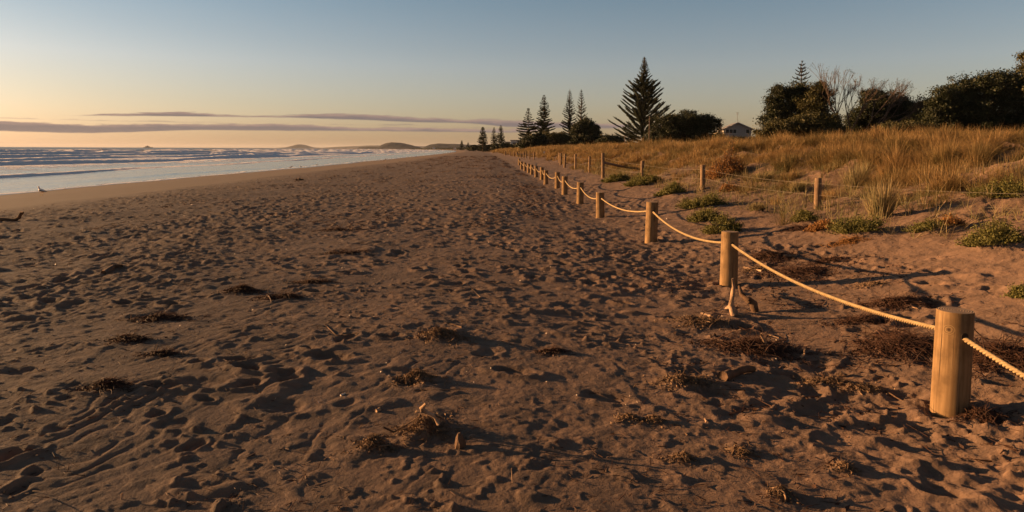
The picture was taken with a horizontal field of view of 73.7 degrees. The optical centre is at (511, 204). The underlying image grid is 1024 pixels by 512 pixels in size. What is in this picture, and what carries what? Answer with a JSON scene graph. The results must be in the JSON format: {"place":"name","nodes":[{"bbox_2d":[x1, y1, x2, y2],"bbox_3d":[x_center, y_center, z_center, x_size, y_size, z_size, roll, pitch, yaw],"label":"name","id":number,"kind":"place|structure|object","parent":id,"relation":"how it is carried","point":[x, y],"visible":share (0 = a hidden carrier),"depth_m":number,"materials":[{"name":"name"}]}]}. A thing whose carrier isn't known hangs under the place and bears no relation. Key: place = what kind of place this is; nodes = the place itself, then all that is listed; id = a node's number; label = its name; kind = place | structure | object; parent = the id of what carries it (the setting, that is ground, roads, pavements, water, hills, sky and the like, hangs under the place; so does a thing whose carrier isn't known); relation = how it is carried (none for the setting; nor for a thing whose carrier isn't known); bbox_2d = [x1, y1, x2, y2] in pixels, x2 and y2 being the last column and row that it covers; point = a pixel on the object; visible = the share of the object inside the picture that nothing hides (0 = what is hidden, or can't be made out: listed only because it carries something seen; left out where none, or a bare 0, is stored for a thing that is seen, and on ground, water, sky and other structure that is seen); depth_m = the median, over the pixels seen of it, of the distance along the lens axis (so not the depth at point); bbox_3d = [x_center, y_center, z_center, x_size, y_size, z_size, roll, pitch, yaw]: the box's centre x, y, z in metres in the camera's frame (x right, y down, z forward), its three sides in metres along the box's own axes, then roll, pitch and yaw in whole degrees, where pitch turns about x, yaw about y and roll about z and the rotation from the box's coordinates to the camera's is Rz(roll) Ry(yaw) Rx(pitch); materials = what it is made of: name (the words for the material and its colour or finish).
{"place":"outdoors","nodes":[
{"label":"outdoors","id":0,"kind":"place"},
{"bbox_2d":[0,147,454,194],"bbox_3d":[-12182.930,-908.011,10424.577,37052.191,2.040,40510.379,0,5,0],"label":"sea water","id":1,"kind":"structure","parent":0,"point":[26,169],"depth_m":108.52,"materials":[{"name":"liquid"}]},
{"bbox_2d":[282,144,424,147],"bbox_3d":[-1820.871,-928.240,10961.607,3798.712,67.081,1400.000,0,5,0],"label":"hill","id":2,"kind":"structure","parent":0,"point":[299,146],"depth_m":10652.42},
{"bbox_2d":[356,142,421,148],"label":"hill","id":3,"kind":"structure","parent":0,"point":[393,145],"depth_m":4039.28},
{"bbox_2d":[422,143,479,147],"bbox_3d":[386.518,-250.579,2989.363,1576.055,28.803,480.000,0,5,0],"label":"hill","id":4,"kind":"structure","parent":0,"point":[439,145],"depth_m":2862.13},
{"bbox_2d":[0,139,1023,511],"bbox_3d":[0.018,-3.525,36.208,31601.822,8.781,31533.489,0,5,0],"label":"sand ground","id":5,"kind":"structure","parent":0,"point":[172,443],"depth_m":4.75,"materials":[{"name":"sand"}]},
{"bbox_2d":[0,211,23,220],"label":"driftwood","id":6,"kind":"object","parent":5,"relation":"on","point":[19,216],"visible":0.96,"depth_m":14.01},
{"bbox_2d":[65,375,147,397],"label":"seaweed clump","id":7,"kind":"object","parent":5,"relation":"on","point":[106,382],"visible":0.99,"depth_m":3.89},
{"bbox_2d":[101,264,122,273],"bbox_3d":[-4.616,0.738,7.835,0.116,0.055,0.503,0,5,-10],"label":"log","id":8,"kind":"object","parent":5,"relation":"on","point":[108,269],"visible":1,"depth_m":7.82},
{"bbox_2d":[95,328,167,345],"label":"seaweed clump","id":9,"kind":"object","parent":5,"relation":"on","point":[127,338],"visible":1,"depth_m":4.91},
{"bbox_2d":[124,345,188,359],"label":"seaweed clump","id":10,"kind":"object","parent":5,"relation":"on","point":[164,352],"visible":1,"depth_m":4.56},
{"bbox_2d":[117,305,227,325],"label":"seaweed clump","id":11,"kind":"object","parent":5,"relation":"on","point":[162,316],"visible":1,"depth_m":5.62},
{"bbox_2d":[218,280,276,294],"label":"seaweed clump","id":12,"kind":"object","parent":5,"relation":"on","point":[244,287],"visible":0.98,"depth_m":6.64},
{"bbox_2d":[238,280,319,302],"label":"seaweed clump","id":13,"kind":"object","parent":5,"relation":"on","point":[285,295],"visible":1,"depth_m":6.39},
{"bbox_2d":[280,271,340,285],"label":"seaweed clump","id":14,"kind":"object","parent":5,"relation":"on","point":[308,280],"visible":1,"depth_m":7.10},
{"bbox_2d":[312,220,377,231],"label":"seaweed clump","id":15,"kind":"object","parent":5,"relation":"on","point":[337,229],"visible":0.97,"depth_m":11.76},
{"bbox_2d":[309,243,387,256],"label":"seaweed clump","id":16,"kind":"object","parent":5,"relation":"on","point":[344,251],"visible":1,"depth_m":9.03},
{"bbox_2d":[321,433,404,460],"bbox_3d":[-0.681,1.105,3.164,0.351,0.089,0.256,1,5,11],"label":"litter clump","id":17,"kind":"object","parent":5,"relation":"on","point":[374,439],"visible":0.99,"depth_m":3.15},
{"bbox_2d":[16,174,775,405],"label":"shell fragments","id":18,"kind":"object","parent":5,"relation":"on","point":[385,309],"visible":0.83,"depth_m":7.40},
{"bbox_2d":[383,403,441,432],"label":"forked twig","id":19,"kind":"object","parent":5,"relation":"on","point":[428,413],"visible":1,"depth_m":3.28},
{"bbox_2d":[383,367,448,389],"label":"litter clump","id":20,"kind":"object","parent":5,"relation":"on","point":[418,373],"visible":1,"depth_m":4.08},
{"bbox_2d":[359,404,489,453],"bbox_3d":[-0.441,1.069,3.393,0.564,0.118,0.580,-2,5,-28],"label":"litter clump","id":21,"kind":"object","parent":5,"relation":"on","point":[428,423],"visible":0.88,"depth_m":3.32,"materials":[{"name":"plant"}]},
{"bbox_2d":[402,325,495,348],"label":"litter clump","id":22,"kind":"object","parent":5,"relation":"on","point":[446,332],"visible":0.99,"depth_m":4.93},
{"bbox_2d":[409,143,499,149],"bbox_3d":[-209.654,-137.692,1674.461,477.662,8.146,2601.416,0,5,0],"label":"shore scrub","id":23,"kind":"object","parent":5,"relation":"on","point":[440,148],"visible":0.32,"depth_m":1888.74,"materials":[{"name":"green plant"}]},
{"bbox_2d":[455,432,465,449],"bbox_3d":[-0.241,1.102,3.171,0.052,0.092,0.048,-3,6,-39],"label":"bark stump","id":24,"kind":"object","parent":5,"relation":"on","point":[460,443],"visible":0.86,"depth_m":3.15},
{"bbox_2d":[477,127,489,151],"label":"distant pine","id":25,"kind":"object","parent":5,"relation":"on","point":[483,142],"visible":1,"depth_m":327.82,"materials":[{"name":"green plant"}]},
{"bbox_2d":[489,129,497,148],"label":"distant pine","id":26,"kind":"object","parent":5,"relation":"on","point":[494,137],"visible":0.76,"depth_m":347.86,"materials":[{"name":"green plant"}]},
{"bbox_2d":[495,125,505,146],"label":"distant pine","id":27,"kind":"object","parent":5,"relation":"on","point":[500,140],"visible":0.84,"depth_m":337.78,"materials":[{"name":"green plant"}]},
{"bbox_2d":[505,151,534,159],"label":"fence","id":28,"kind":"object","parent":5,"relation":"on","point":[526,154],"visible":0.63,"depth_m":93.47,"materials":[{"name":"wood"}]},
{"bbox_2d":[516,108,539,141],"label":"norfolk pine","id":29,"kind":"object","parent":5,"relation":"on","point":[527,131],"visible":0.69,"depth_m":183.28,"materials":[{"name":"green plant"}]},
{"bbox_2d":[514,132,553,148],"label":"coastal thicket","id":30,"kind":"object","parent":5,"relation":"on","point":[536,139],"visible":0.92,"depth_m":157.91,"materials":[{"name":"green plant"}]},
{"bbox_2d":[534,95,554,132],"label":"norfolk pine","id":31,"kind":"object","parent":5,"relation":"on","point":[542,124],"visible":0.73,"depth_m":188.09,"materials":[{"name":"green plant"}]},
{"bbox_2d":[529,130,572,146],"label":"coastal thicket","id":32,"kind":"object","parent":5,"relation":"on","point":[561,137],"visible":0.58,"depth_m":162.77,"materials":[{"name":"green plant"}]},
{"bbox_2d":[527,342,579,356],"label":"seaweed clump","id":33,"kind":"object","parent":5,"relation":"on","point":[554,350],"visible":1,"depth_m":4.70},
{"bbox_2d":[555,172,559,188],"bbox_3d":[1.659,-0.711,24.993,0.192,0.971,0.188,0,5,0],"label":"timber bollard","id":34,"kind":"object","parent":5,"relation":"on","point":[557,183],"visible":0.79,"depth_m":24.91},
{"bbox_2d":[562,176,567,194],"bbox_3d":[1.663,-0.429,21.555,0.193,0.951,0.190,0,5,0],"label":"timber bollard","id":35,"kind":"object","parent":5,"relation":"on","point":[564,188],"visible":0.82,"depth_m":21.47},
{"bbox_2d":[559,91,575,138],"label":"norfolk pine","id":36,"kind":"object","parent":5,"relation":"on","point":[569,113],"visible":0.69,"depth_m":188.07,"materials":[{"name":"green plant"}]},
{"bbox_2d":[576,182,583,203],"bbox_3d":[1.802,-0.134,18.056,0.189,0.931,0.192,1,5,0],"label":"timber bollard","id":37,"kind":"object","parent":5,"relation":"on","point":[580,196],"visible":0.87,"depth_m":17.97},
{"bbox_2d":[575,89,587,121],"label":"norfolk pine","id":38,"kind":"object","parent":5,"relation":"on","point":[581,109],"visible":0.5,"depth_m":193.13,"materials":[{"name":"green plant"}]},
{"bbox_2d":[566,117,603,145],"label":"broadleaf tree","id":39,"kind":"object","parent":5,"relation":"on","point":[585,129],"visible":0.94,"depth_m":172.65,"materials":[{"name":"green plant"}]},
{"bbox_2d":[596,192,604,217],"bbox_3d":[1.897,0.185,14.679,0.187,0.916,0.183,-1,6,0],"label":"timber bollard","id":40,"kind":"object","parent":5,"relation":"on","point":[600,209],"visible":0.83,"depth_m":14.59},
{"bbox_2d":[594,133,625,143],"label":"coastal thicket","id":41,"kind":"object","parent":5,"relation":"on","point":[602,139],"visible":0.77,"depth_m":168.62,"materials":[{"name":"green plant"}]},
{"bbox_2d":[601,171,630,182],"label":"beach shrub","id":42,"kind":"object","parent":5,"relation":"on","point":[618,177],"visible":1,"depth_m":24.34,"materials":[{"name":"green plant"}]},
{"bbox_2d":[608,411,644,424],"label":"litter clump","id":43,"kind":"object","parent":5,"relation":"on","point":[628,415],"visible":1,"depth_m":3.57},
{"bbox_2d":[608,57,674,143],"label":"norfolk pine","id":44,"kind":"object","parent":5,"relation":"on","point":[640,112],"visible":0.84,"depth_m":146.86,"materials":[{"name":"green plant"}]},
{"bbox_2d":[621,169,663,186],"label":"beach shrub","id":45,"kind":"object","parent":5,"relation":"on","point":[639,180],"visible":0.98,"depth_m":21.15,"materials":[{"name":"green plant"}]},
{"bbox_2d":[645,201,657,242],"bbox_3d":[2.158,0.446,10.577,0.192,0.991,0.192,1,6,0],"label":"timber bollard","id":46,"kind":"object","parent":5,"relation":"on","point":[651,228],"visible":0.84,"depth_m":10.48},
{"bbox_2d":[519,161,1023,377],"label":"rope","id":47,"kind":"object","parent":46,"relation":"attached to","point":[1002,362],"visible":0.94,"depth_m":4.82,"materials":[{"name":"fabric"}]},
{"bbox_2d":[638,412,677,428],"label":"litter clump","id":48,"kind":"object","parent":5,"relation":"on","point":[654,418],"visible":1,"depth_m":3.54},
{"bbox_2d":[661,180,688,194],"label":"beach shrub","id":49,"kind":"object","parent":5,"relation":"on","point":[671,188],"visible":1,"depth_m":17.33,"materials":[{"name":"green plant"}]},
{"bbox_2d":[651,448,705,468],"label":"litter clump","id":50,"kind":"object","parent":5,"relation":"on","point":[684,456],"visible":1,"depth_m":3.10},
{"bbox_2d":[642,108,723,142],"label":"broadleaf tree","id":51,"kind":"object","parent":5,"relation":"on","point":[690,126],"visible":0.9,"depth_m":117.90,"materials":[{"name":"green plant"}]},
{"bbox_2d":[638,370,758,397],"bbox_3d":[1.110,1.052,4.155,0.695,0.142,0.505,0,5,0],"label":"litter clump","id":52,"kind":"object","parent":5,"relation":"on","point":[682,378],"visible":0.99,"depth_m":4.13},
{"bbox_2d":[643,312,760,330],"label":"litter clump","id":53,"kind":"object","parent":5,"relation":"on","point":[701,320],"visible":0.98,"depth_m":5.64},
{"bbox_2d":[675,188,730,208],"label":"beach shrub","id":54,"kind":"object","parent":5,"relation":"on","point":[705,201],"visible":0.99,"depth_m":14.18,"materials":[{"name":"green plant"}]},
{"bbox_2d":[686,206,721,222],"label":"beach shrub","id":55,"kind":"object","parent":5,"relation":"on","point":[700,215],"visible":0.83,"depth_m":12.08,"materials":[{"name":"green plant"}]},
{"bbox_2d":[698,211,744,234],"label":"beach shrub","id":56,"kind":"object","parent":5,"relation":"on","point":[725,224],"visible":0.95,"depth_m":10.71,"materials":[{"name":"green plant"}]},
{"bbox_2d":[705,142,747,179],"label":"beach shrub","id":57,"kind":"object","parent":5,"relation":"on","point":[725,165],"visible":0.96,"depth_m":18.92,"materials":[{"name":"brown plant"}]},
{"bbox_2d":[720,231,738,287],"bbox_3d":[2.298,0.743,7.234,0.185,0.926,0.181,0,4,0],"label":"timber bollard","id":58,"kind":"object","parent":5,"relation":"on","point":[729,263],"visible":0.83,"depth_m":7.15,"materials":[{"name":"wood"}]},
{"bbox_2d":[719,181,739,191],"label":"beach shrub","id":59,"kind":"object","parent":5,"relation":"on","point":[724,186],"visible":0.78,"depth_m":16.59,"materials":[{"name":"green plant"}]},
{"bbox_2d":[725,278,744,315],"bbox_3d":[1.911,0.795,5.982,0.122,0.332,0.265,-2,5,-21],"label":"driftwood","id":60,"kind":"object","parent":5,"relation":"on","point":[731,307],"visible":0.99,"depth_m":5.90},
{"bbox_2d":[712,131,757,140],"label":"coastal thicket","id":61,"kind":"object","parent":5,"relation":"on","point":[718,135],"visible":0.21,"depth_m":109.28,"materials":[{"name":"green plant"}]},
{"bbox_2d":[717,112,754,139],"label":"gabled house","id":62,"kind":"structure","parent":5,"relation":"on","point":[738,129],"depth_m":149.15,"materials":[{"name":"metal"}]},
{"bbox_2d":[717,365,755,380],"bbox_3d":[1.435,1.072,4.364,0.351,0.084,0.081,-4,6,-40],"label":"log","id":63,"kind":"object","parent":5,"relation":"on","point":[728,375],"visible":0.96,"depth_m":4.33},
{"bbox_2d":[722,444,761,459],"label":"litter clump","id":64,"kind":"object","parent":5,"relation":"on","point":[742,450],"visible":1,"depth_m":3.20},
{"bbox_2d":[738,285,758,311],"bbox_3d":[2.193,0.857,6.346,0.170,0.187,0.635,2,5,17],"label":"driftwood","id":65,"kind":"object","parent":5,"relation":"on","point":[752,302],"visible":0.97,"depth_m":6.05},
{"bbox_2d":[739,262,767,275],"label":"litter clump","id":66,"kind":"object","parent":5,"relation":"on","point":[753,268],"visible":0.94,"depth_m":7.88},
{"bbox_2d":[487,119,1023,225],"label":"dune grass","id":67,"kind":"structure","parent":5,"relation":"on","point":[976,147],"depth_m":16.57,"materials":[{"name":"plant"}]},
{"bbox_2d":[747,202,771,211],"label":"grass tussock","id":68,"kind":"object","parent":5,"relation":"on","point":[759,207],"depth_m":12.45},
{"bbox_2d":[745,171,776,181],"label":"grass tussock","id":69,"kind":"object","parent":5,"relation":"on","point":[765,175],"depth_m":16.71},
{"bbox_2d":[688,319,858,369],"bbox_3d":[1.943,0.960,5.013,1.331,0.285,0.951,0,5,0],"label":"seaweed clump","id":70,"kind":"object","parent":5,"relation":"on","point":[751,344],"visible":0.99,"depth_m":4.91,"materials":[{"name":"plant"}]},
{"bbox_2d":[738,240,808,266],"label":"seaweed clump","id":71,"kind":"object","parent":5,"relation":"on","point":[767,254],"visible":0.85,"depth_m":8.43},
{"bbox_2d":[761,479,798,503],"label":"litter clump","id":72,"kind":"object","parent":5,"relation":"on","point":[781,490],"visible":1,"depth_m":2.77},
{"bbox_2d":[752,79,813,126],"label":"broadleaf tree","id":73,"kind":"object","parent":5,"relation":"on","point":[778,99],"visible":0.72,"depth_m":80.68,"materials":[{"name":"green plant"}]},
{"bbox_2d":[558,153,1015,208],"bbox_3d":[4.573,-1.643,30.421,2.236,1.344,46.888,0,5,-3],"label":"wire fence","id":74,"kind":"object","parent":5,"relation":"on","point":[818,190],"visible":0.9,"depth_m":17.53,"materials":[{"name":"timber"},{"name":"wire"}]},
{"bbox_2d":[763,217,815,235],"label":"seaweed clump","id":75,"kind":"object","parent":5,"relation":"on","point":[799,226],"visible":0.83,"depth_m":9.98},
{"bbox_2d":[785,178,810,192],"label":"grass tussock","id":76,"kind":"object","parent":5,"relation":"on","point":[798,187],"depth_m":14.28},
{"bbox_2d":[748,107,850,139],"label":"coastal thicket","id":77,"kind":"object","parent":5,"relation":"on","point":[806,124],"visible":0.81,"depth_m":72.45,"materials":[{"name":"green plant"}]},
{"bbox_2d":[792,60,810,138],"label":"norfolk pine","id":78,"kind":"object","parent":5,"relation":"on","point":[801,72],"visible":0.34,"depth_m":103.54,"materials":[{"name":"green plant"}]},
{"bbox_2d":[738,248,865,289],"bbox_3d":[3.173,0.649,7.597,1.355,0.347,1.493,-3,6,-37],"label":"seaweed clump","id":79,"kind":"object","parent":5,"relation":"on","point":[800,271],"visible":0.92,"depth_m":7.45,"materials":[{"name":"plant"}]},
{"bbox_2d":[789,209,821,221],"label":"beach shrub","id":80,"kind":"object","parent":5,"relation":"on","point":[806,215],"visible":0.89,"depth_m":10.55,"materials":[{"name":"green plant"}]},
{"bbox_2d":[794,79,843,118],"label":"broadleaf tree","id":81,"kind":"object","parent":5,"relation":"on","point":[812,99],"visible":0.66,"depth_m":78.69,"materials":[{"name":"green plant"}]},
{"bbox_2d":[803,218,836,232],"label":"beach shrub","id":82,"kind":"object","parent":5,"relation":"on","point":[818,225],"visible":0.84,"depth_m":9.46,"materials":[{"name":"brown plant"}]},
{"bbox_2d":[620,254,1023,511],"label":"bark litter","id":83,"kind":"object","parent":5,"relation":"on","point":[874,429],"visible":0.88,"depth_m":4.47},
{"bbox_2d":[792,251,861,266],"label":"seaweed clump","id":84,"kind":"object","parent":5,"relation":"on","point":[829,259],"visible":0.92,"depth_m":7.93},
{"bbox_2d":[763,372,891,389],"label":"litter clump","id":85,"kind":"object","parent":5,"relation":"on","point":[828,380],"visible":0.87,"depth_m":4.29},
{"bbox_2d":[824,458,861,476],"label":"litter clump","id":86,"kind":"object","parent":5,"relation":"on","point":[848,466],"visible":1,"depth_m":3.04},
{"bbox_2d":[814,233,885,249],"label":"litter clump","id":87,"kind":"object","parent":5,"relation":"on","point":[852,240],"visible":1,"depth_m":8.60,"materials":[{"name":"orange plant"}]},
{"bbox_2d":[828,159,877,192],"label":"grass tussock","id":88,"kind":"object","parent":5,"relation":"on","point":[856,172],"depth_m":13.51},
{"bbox_2d":[821,210,890,234],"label":"beach shrub","id":89,"kind":"object","parent":5,"relation":"on","point":[851,225],"visible":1,"depth_m":8.91,"materials":[{"name":"green plant"}]},
{"bbox_2d":[825,278,887,288],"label":"litter clump","id":90,"kind":"object","parent":5,"relation":"on","point":[870,283],"visible":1,"depth_m":6.67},
{"bbox_2d":[823,379,894,397],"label":"litter clump","id":91,"kind":"object","parent":5,"relation":"on","point":[866,387],"visible":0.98,"depth_m":4.14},
{"bbox_2d":[815,298,917,330],"bbox_3d":[2.798,0.884,5.578,1.013,0.231,0.500,0,5,0],"label":"seaweed clump","id":92,"kind":"object","parent":5,"relation":"on","point":[854,320],"visible":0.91,"depth_m":5.54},
{"bbox_2d":[808,63,926,133],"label":"bare tree","id":93,"kind":"object","parent":5,"relation":"on","point":[873,84],"visible":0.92,"depth_m":77.37,"materials":[{"name":"brown plant"}]},
{"bbox_2d":[842,88,918,134],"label":"broadleaf tree","id":94,"kind":"object","parent":5,"relation":"on","point":[864,119],"visible":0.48,"depth_m":82.26,"materials":[{"name":"green plant"}]},
{"bbox_2d":[848,179,925,218],"bbox_3d":[5.342,-0.083,9.899,0.895,0.643,0.946,-2,5,-25],"label":"grass tussock","id":95,"kind":"object","parent":5,"relation":"on","point":[878,199],"depth_m":9.79,"materials":[{"name":"plant"}]},
{"bbox_2d":[780,303,1023,376],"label":"seaweed clump","id":96,"kind":"object","parent":5,"relation":"on","point":[901,342],"visible":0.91,"depth_m":4.82,"materials":[{"name":"plant"}]},
{"bbox_2d":[871,117,939,133],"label":"coastal thicket","id":97,"kind":"object","parent":5,"relation":"on","point":[907,124],"visible":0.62,"depth_m":65.26,"materials":[{"name":"green plant"}]},
{"bbox_2d":[842,283,969,312],"bbox_3d":[3.377,0.794,5.972,0.990,0.251,0.707,0,5,0],"label":"seaweed clump","id":98,"kind":"object","parent":5,"relation":"on","point":[899,300],"visible":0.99,"depth_m":5.91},
{"bbox_2d":[898,94,934,125],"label":"broadleaf tree","id":99,"kind":"object","parent":5,"relation":"on","point":[914,114],"visible":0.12,"depth_m":77.01,"materials":[{"name":"green plant"}]},
{"bbox_2d":[901,217,948,232],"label":"beach shrub","id":100,"kind":"object","parent":5,"relation":"on","point":[921,226],"visible":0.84,"depth_m":8.40,"materials":[{"name":"green plant"}]},
{"bbox_2d":[930,306,974,418],"bbox_3d":[2.438,1.047,3.796,0.191,0.941,0.186,0,5,0],"label":"timber bollard","id":101,"kind":"object","parent":5,"relation":"on","point":[951,381],"visible":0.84,"depth_m":3.71,"materials":[{"name":"wood"}]},
{"bbox_2d":[935,213,969,225],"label":"beach shrub","id":102,"kind":"object","parent":5,"relation":"on","point":[951,220],"visible":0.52,"depth_m":8.37,"materials":[{"name":"brown plant"}]},
{"bbox_2d":[884,327,1023,380],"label":"seaweed clump","id":103,"kind":"object","parent":5,"relation":"on","point":[1004,352],"visible":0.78,"depth_m":4.40,"materials":[{"name":"plant"}]},
{"bbox_2d":[908,67,1023,133],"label":"broadleaf tree","id":104,"kind":"object","parent":5,"relation":"on","point":[978,99],"visible":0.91,"depth_m":70.24,"materials":[{"name":"green plant"}]},
{"bbox_2d":[931,397,1023,428],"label":"seaweed clump","id":105,"kind":"object","parent":5,"relation":"on","point":[983,413],"visible":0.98,"depth_m":3.62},
{"bbox_2d":[954,214,1023,247],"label":"beach shrub","id":106,"kind":"object","parent":5,"relation":"on","point":[1003,233],"visible":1,"depth_m":7.33,"materials":[{"name":"green plant"}]},
{"bbox_2d":[962,173,1023,197],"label":"beach shrub","id":107,"kind":"object","parent":5,"relation":"on","point":[1010,191],"visible":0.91,"depth_m":9.59,"materials":[{"name":"green plant"}]},
{"bbox_2d":[1000,281,1023,298],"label":"beach shrub","id":108,"kind":"object","parent":5,"relation":"on","point":[1016,291],"visible":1,"depth_m":5.66,"materials":[{"name":"green plant"}]},
{"bbox_2d":[1011,51,1023,90],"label":"broadleaf tree","id":109,"kind":"object","parent":5,"relation":"on","point":[1020,57],"visible":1,"depth_m":61.31,"materials":[{"name":"green plant"}]},
{"bbox_2d":[0,0,1023,147],"label":"sky","id":110,"kind":"structure","parent":0,"point":[74,73],"materials":[{"name":"blue"}]},
{"bbox_2d":[569,145,1023,238],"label":"sparse grass","id":111,"kind":"structure","parent":0,"point":[768,185],"depth_m":12.74,"materials":[{"name":"plant"}]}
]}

